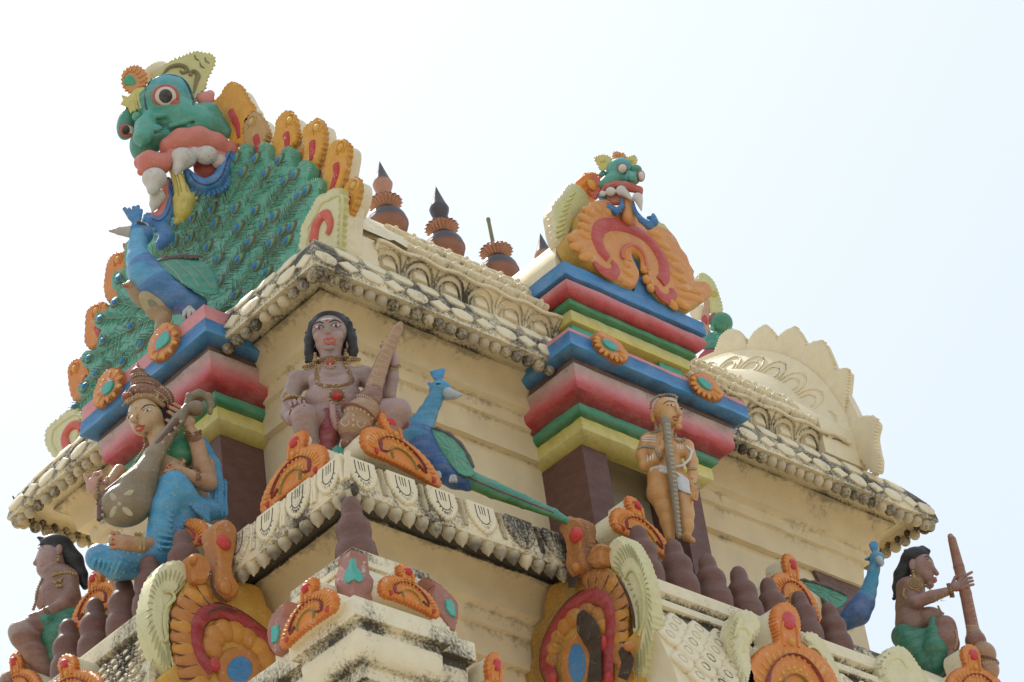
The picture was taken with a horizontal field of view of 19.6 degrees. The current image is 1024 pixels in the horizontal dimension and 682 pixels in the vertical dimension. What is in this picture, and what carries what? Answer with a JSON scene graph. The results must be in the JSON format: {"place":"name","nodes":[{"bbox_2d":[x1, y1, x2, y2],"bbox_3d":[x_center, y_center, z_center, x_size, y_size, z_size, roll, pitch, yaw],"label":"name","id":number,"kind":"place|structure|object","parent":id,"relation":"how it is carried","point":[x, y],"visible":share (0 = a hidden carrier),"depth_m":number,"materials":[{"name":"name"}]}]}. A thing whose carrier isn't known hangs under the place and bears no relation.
{"place":"outdoors","nodes":[
{"label":"outdoors","id":0,"kind":"place"},
{"bbox_2d":[7,81,943,681],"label":"temple tower","id":1,"kind":"structure","parent":0,"point":[549,407],"depth_m":21.15,"materials":[{"name":"paint"}]},
{"bbox_2d":[9,651,50,681],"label":"arch ornament","id":2,"kind":"object","parent":1,"relation":"attached to","point":[21,670],"visible":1,"depth_m":20.14,"materials":[{"name":"paint"}]},
{"bbox_2d":[0,669,12,681],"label":"mace","id":3,"kind":"object","parent":2,"relation":"attached to","point":[6,676],"visible":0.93,"depth_m":20.19,"materials":[{"name":"paint"}]},
{"bbox_2d":[8,534,87,676],"bbox_3d":[-3.193,1.815,20.478,0.573,1.195,0.344,23,-46,-36],"label":"guardian statue","id":4,"kind":"object","parent":1,"relation":"on","point":[59,564],"visible":0.84,"depth_m":20.46,"materials":[{"name":"paint"}]},
{"bbox_2d":[50,619,79,679],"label":"plaster finial","id":5,"kind":"object","parent":1,"relation":"on","point":[66,640],"visible":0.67,"depth_m":19.52,"materials":[{"name":"paint"}]},
{"bbox_2d":[54,653,103,681],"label":"arch ornament","id":6,"kind":"object","parent":1,"relation":"on","point":[72,668],"visible":0.99,"depth_m":18.69,"materials":[{"name":"paint"}]},
{"bbox_2d":[77,597,107,657],"bbox_3d":[-2.726,1.897,19.412,0.261,0.493,0.264,23,-46,-36],"label":"plaster finial","id":7,"kind":"object","parent":1,"relation":"on","point":[92,625],"visible":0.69,"depth_m":19.32,"materials":[{"name":"paint"}]},
{"bbox_2d":[71,571,114,631],"bbox_3d":[-2.777,1.745,20.101,0.235,0.377,0.552,23,-46,-36],"label":"arch ornament","id":8,"kind":"object","parent":1,"relation":"on","point":[101,587],"visible":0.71,"depth_m":20.05,"materials":[{"name":"paint"}]},
{"bbox_2d":[93,367,126,409],"bbox_3d":[-2.874,0.326,21.141,0.087,0.296,0.380,23,-46,-36],"label":"rosette","id":9,"kind":"object","parent":1,"relation":"attached to","point":[111,382],"visible":1,"depth_m":21.09,"materials":[{"name":"paint"}]},
{"bbox_2d":[105,580,134,636],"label":"plaster finial","id":10,"kind":"object","parent":1,"relation":"on","point":[120,599],"visible":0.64,"depth_m":19.14,"materials":[{"name":"paint"}]},
{"bbox_2d":[131,554,158,616],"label":"plaster finial","id":11,"kind":"object","parent":1,"relation":"on","point":[149,563],"visible":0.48,"depth_m":19.02,"materials":[{"name":"paint"}]},
{"bbox_2d":[122,280,172,330],"bbox_3d":[-2.579,-0.239,20.999,0.354,0.547,0.139,2,-37,-15],"label":"peacock leg","id":12,"kind":"object","parent":1,"relation":"on","point":[156,310],"visible":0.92,"depth_m":20.99,"materials":[{"name":"paint"}]},
{"bbox_2d":[83,363,228,580],"bbox_3d":[-2.457,0.864,19.790,0.982,1.786,0.651,-17,-36,12],"label":"goddess statue","id":13,"kind":"object","parent":1,"relation":"on","point":[178,500],"visible":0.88,"depth_m":19.61,"materials":[{"name":"paint"}]},
{"bbox_2d":[96,389,214,527],"bbox_3d":[-2.362,0.749,19.668,0.826,1.081,0.243,-4,-36,-6],"label":"veena","id":14,"kind":"object","parent":13,"relation":"attached to","point":[126,499],"visible":1,"depth_m":19.45,"materials":[{"name":"paint"}]},
{"bbox_2d":[147,322,181,362],"bbox_3d":[-2.435,0.009,20.754,0.087,0.321,0.368,23,-46,-36],"label":"rosette","id":15,"kind":"object","parent":1,"relation":"attached to","point":[164,342],"visible":1,"depth_m":20.70,"materials":[{"name":"paint"}]},
{"bbox_2d":[116,50,238,249],"bbox_3d":[-2.484,-1.476,22.146,0.890,1.954,0.474,4,-37,-17],"label":"monster mask","id":16,"kind":"object","parent":1,"relation":"on","point":[172,121],"visible":1,"depth_m":22.03,"materials":[{"name":"paint"}]},
{"bbox_2d":[167,529,199,561],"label":"plaster finial","id":17,"kind":"object","parent":1,"relation":"on","point":[182,548],"visible":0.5,"depth_m":18.83,"materials":[{"name":"paint"}]},
{"bbox_2d":[68,142,326,410],"bbox_3d":[-2.678,-0.574,21.719,0.928,1.680,3.163,23,-46,-36],"label":"peacock","id":18,"kind":"object","parent":1,"relation":"on","point":[234,243],"visible":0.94,"depth_m":21.51,"materials":[{"name":"paint"}]},
{"bbox_2d":[184,518,211,555],"bbox_3d":[-2.129,1.278,19.530,0.235,0.442,0.588,23,-46,-36],"label":"arch ornament","id":19,"kind":"object","parent":1,"relation":"on","point":[195,528],"visible":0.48,"depth_m":19.32,"materials":[{"name":"paint"}]},
{"bbox_2d":[136,520,275,681],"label":"horseshoe gable","id":20,"kind":"structure","parent":1,"relation":"attached to","point":[202,618],"depth_m":18.35,"materials":[{"name":"paint"}]},
{"bbox_2d":[260,430,338,513],"bbox_3d":[-1.336,0.806,18.713,0.235,0.416,0.674,23,-46,-36],"label":"arch ornament","id":21,"kind":"object","parent":1,"relation":"on","point":[305,459],"visible":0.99,"depth_m":18.62,"materials":[{"name":"paint"}]},
{"bbox_2d":[332,445,343,454],"bbox_3d":[-1.069,0.710,18.697,0.144,0.198,0.084,-6,-35,-4],"label":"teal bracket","id":22,"kind":"object","parent":1,"relation":"attached to","point":[338,449],"visible":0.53,"depth_m":18.67,"materials":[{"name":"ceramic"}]},
{"bbox_2d":[280,310,410,450],"bbox_3d":[-1.094,0.265,19.075,0.825,1.184,0.364,-4,-36,-6],"label":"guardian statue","id":23,"kind":"object","parent":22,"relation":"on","point":[330,380],"visible":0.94,"depth_m":19.03,"materials":[{"name":"paint"}]},
{"bbox_2d":[338,321,402,447],"bbox_3d":[-0.905,0.289,18.954,0.483,0.947,0.230,6,-38,-19],"label":"mace","id":24,"kind":"object","parent":23,"relation":"attached to","point":[361,411],"visible":0.98,"depth_m":18.77,"materials":[{"name":"paint"}]},
{"bbox_2d":[248,547,476,681],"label":"corner shrine","id":25,"kind":"object","parent":1,"relation":"on","point":[363,637],"visible":0.92,"depth_m":16.70,"materials":[{"name":"paint"}]},
{"bbox_2d":[280,577,349,649],"bbox_3d":[-1.102,1.515,16.729,0.235,0.316,0.516,23,-46,-36],"label":"arch ornament","id":26,"kind":"object","parent":25,"relation":"attached to","point":[321,604],"visible":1,"depth_m":16.65,"materials":[{"name":"paint"}]},
{"bbox_2d":[335,496,378,558],"bbox_3d":[-0.951,1.165,17.851,0.261,0.537,0.264,23,-46,-36],"label":"plaster finial","id":27,"kind":"object","parent":25,"relation":"on","point":[353,528],"visible":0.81,"depth_m":17.77,"materials":[{"name":"paint"}]},
{"bbox_2d":[371,564,439,619],"bbox_3d":[-0.638,1.434,16.878,0.440,0.294,0.235,23,-46,-36],"label":"arch ornament","id":28,"kind":"object","parent":25,"relation":"attached to","point":[398,588],"visible":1,"depth_m":16.80,"materials":[{"name":"paint"}]},
{"bbox_2d":[467,652,502,681],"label":"arch ornament","id":29,"kind":"object","parent":25,"relation":"on","point":[488,668],"visible":1,"depth_m":17.00,"materials":[{"name":"paint"}]},
{"bbox_2d":[368,161,408,231],"bbox_3d":[-1.016,-0.997,24.047,0.345,1.190,0.345,23,-46,-36],"label":"copper finial","id":30,"kind":"object","parent":1,"relation":"on","point":[386,203],"visible":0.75,"depth_m":24.04,"materials":[{"name":"brown metal"}]},
{"bbox_2d":[344,412,441,487],"bbox_3d":[-0.756,0.697,18.768,0.644,0.441,0.235,23,-46,-36],"label":"arch ornament","id":31,"kind":"object","parent":1,"relation":"on","point":[384,446],"visible":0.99,"depth_m":18.66,"materials":[{"name":"paint"}]},
{"bbox_2d":[424,187,465,256],"bbox_3d":[-0.562,-0.808,24.408,0.345,1.190,0.345,23,-46,-36],"label":"copper finial","id":32,"kind":"object","parent":1,"relation":"on","point":[441,228],"visible":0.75,"depth_m":24.40,"materials":[{"name":"brown metal"}]},
{"bbox_2d":[402,368,569,523],"bbox_3d":[-0.183,0.731,19.540,1.100,1.332,0.255,-4,-36,-7],"label":"peacock","id":33,"kind":"object","parent":1,"relation":"on","point":[447,455],"visible":0.84,"depth_m":19.38,"materials":[{"name":"paint"}]},
{"bbox_2d":[478,217,519,276],"bbox_3d":[-0.109,-0.584,24.736,0.345,1.096,0.345,23,-46,-36],"label":"copper finial","id":34,"kind":"object","parent":1,"relation":"on","point":[494,254],"visible":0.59,"depth_m":24.68,"materials":[{"name":"brown metal"}]},
{"bbox_2d":[534,233,548,258],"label":"copper finial","id":35,"kind":"object","parent":1,"relation":"on","point":[542,246],"visible":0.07,"depth_m":25.30,"materials":[{"name":"grey metal"}]},
{"bbox_2d":[525,516,662,681],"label":"horseshoe gable","id":36,"kind":"structure","parent":1,"relation":"attached to","point":[600,600],"depth_m":18.82,"materials":[{"name":"paint"}]},
{"bbox_2d":[590,331,628,365],"bbox_3d":[0.703,0.050,21.359,0.361,0.247,0.087,23,-46,-36],"label":"rosette","id":37,"kind":"object","parent":1,"relation":"attached to","point":[609,348],"visible":1,"depth_m":21.32,"materials":[{"name":"paint"}]},
{"bbox_2d":[543,172,711,314],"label":"scroll gable","id":38,"kind":"structure","parent":1,"relation":"attached to","point":[584,230],"depth_m":22.46,"materials":[{"name":"paint"}]},
{"bbox_2d":[586,151,658,229],"bbox_3d":[0.824,-1.153,22.727,0.498,0.845,0.200,-15,-36,9],"label":"monster mask","id":39,"kind":"object","parent":38,"relation":"on","point":[620,178],"visible":1,"depth_m":22.67,"materials":[{"name":"paint"}]},
{"bbox_2d":[595,496,666,561],"bbox_3d":[0.832,1.296,20.335,0.568,0.437,0.235,23,-46,-36],"label":"arch ornament","id":40,"kind":"object","parent":1,"relation":"on","point":[625,516],"visible":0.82,"depth_m":20.23,"materials":[{"name":"paint"}]},
{"bbox_2d":[629,525,665,581],"bbox_3d":[0.858,1.426,19.533,0.261,0.488,0.264,23,-46,-36],"label":"plaster finial","id":41,"kind":"object","parent":1,"relation":"on","point":[638,533],"visible":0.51,"depth_m":19.48,"materials":[{"name":"paint"}]},
{"bbox_2d":[635,393,700,543],"bbox_3d":[1.093,0.881,20.828,0.424,1.286,0.253,-16,-36,10],"label":"standing statue","id":42,"kind":"object","parent":1,"relation":"on","point":[650,455],"visible":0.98,"depth_m":20.78,"materials":[{"name":"paint"}]},
{"bbox_2d":[660,416,682,538],"bbox_3d":[1.112,0.943,20.694,0.081,0.943,0.174,11,-40,-25],"label":"long staff","id":43,"kind":"object","parent":42,"relation":"attached to","point":[665,421],"visible":1,"depth_m":20.66,"materials":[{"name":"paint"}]},
{"bbox_2d":[661,539,700,593],"bbox_3d":[1.101,1.529,19.725,0.261,0.482,0.264,23,-46,-36],"label":"plaster finial","id":44,"kind":"object","parent":1,"relation":"on","point":[676,562],"visible":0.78,"depth_m":19.63,"materials":[{"name":"paint"}]},
{"bbox_2d":[687,372,723,402],"bbox_3d":[1.435,0.337,21.956,0.377,0.264,0.087,23,-46,-36],"label":"rosette","id":45,"kind":"object","parent":1,"relation":"attached to","point":[704,386],"visible":1,"depth_m":21.90,"materials":[{"name":"paint"}]},
{"bbox_2d":[690,272,732,358],"bbox_3d":[1.721,-0.236,25.937,0.386,0.985,0.141,-10,-35,2],"label":"monster mask","id":46,"kind":"object","parent":1,"relation":"on","point":[719,321],"visible":0.67,"depth_m":25.89,"materials":[{"name":"paint"}]},
{"bbox_2d":[696,553,733,605],"bbox_3d":[1.337,1.633,19.908,0.256,0.467,0.259,23,-46,-36],"label":"plaster finial","id":47,"kind":"object","parent":1,"relation":"on","point":[710,575],"visible":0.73,"depth_m":19.82,"materials":[{"name":"paint"}]},
{"bbox_2d":[720,609,761,681],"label":"plaster leaf","id":48,"kind":"object","parent":1,"relation":"on","point":[740,631],"visible":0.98,"depth_m":18.92,"materials":[{"name":"paint"}]},
{"bbox_2d":[728,566,764,615],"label":"plaster finial","id":49,"kind":"object","parent":1,"relation":"on","point":[742,588],"visible":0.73,"depth_m":20.00,"materials":[{"name":"paint"}]},
{"bbox_2d":[758,577,786,612],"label":"plaster finial","id":50,"kind":"object","parent":1,"relation":"on","point":[770,596],"visible":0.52,"depth_m":20.22,"materials":[{"name":"paint"}]},
{"bbox_2d":[757,553,820,622],"bbox_3d":[1.940,1.775,21.130,0.520,0.554,0.235,23,-46,-36],"label":"arch ornament","id":51,"kind":"object","parent":1,"relation":"on","point":[783,572],"visible":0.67,"depth_m":21.13,"materials":[{"name":"paint"}]},
{"bbox_2d":[748,602,837,681],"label":"arch ornament","id":52,"kind":"object","parent":1,"relation":"attached to","point":[783,653],"visible":1,"depth_m":19.23,"materials":[{"name":"paint"}]},
{"bbox_2d":[791,591,824,639],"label":"plaster finial","id":53,"kind":"object","parent":1,"relation":"on","point":[807,613],"visible":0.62,"depth_m":20.36,"materials":[{"name":"paint"}]},
{"bbox_2d":[800,631,840,681],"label":"plaster leaf","id":54,"kind":"object","parent":1,"relation":"on","point":[813,641],"visible":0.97,"depth_m":19.47,"materials":[{"name":"paint"}]},
{"bbox_2d":[820,602,853,649],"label":"plaster finial","id":55,"kind":"object","parent":1,"relation":"on","point":[833,624],"visible":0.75,"depth_m":20.54,"materials":[{"name":"paint"}]},
{"bbox_2d":[800,541,883,630],"bbox_3d":[2.498,1.855,22.125,0.660,0.668,0.202,-16,-36,10],"label":"peacock","id":56,"kind":"object","parent":1,"relation":"on","point":[857,611],"visible":0.95,"depth_m":22.02,"materials":[{"name":"paint"}]},
{"bbox_2d":[872,645,928,681],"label":"plaster leaf","id":57,"kind":"object","parent":1,"relation":"attached to","point":[897,663],"visible":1,"depth_m":20.37,"materials":[{"name":"paint"}]},
{"bbox_2d":[891,545,974,676],"bbox_3d":[3.150,2.010,22.203,0.704,1.187,0.284,-25,-38,22],"label":"guardian statue","id":58,"kind":"object","parent":1,"relation":"on","point":[927,638],"visible":0.91,"depth_m":22.17,"materials":[{"name":"paint"}]},
{"bbox_2d":[938,644,1000,681],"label":"arch ornament","id":59,"kind":"object","parent":1,"relation":"on","point":[963,664],"visible":1,"depth_m":21.66,"materials":[{"name":"paint"}]},
{"bbox_2d":[947,533,999,676],"bbox_3d":[3.434,1.984,22.160,0.197,1.285,0.203,23,-46,-36],"label":"mace","id":60,"kind":"object","parent":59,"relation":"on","point":[975,636],"visible":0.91,"depth_m":22.03,"materials":[{"name":"paint"}]},
{"bbox_2d":[0,0,1023,681],"label":"sky","id":61,"kind":"structure","parent":0,"point":[849,174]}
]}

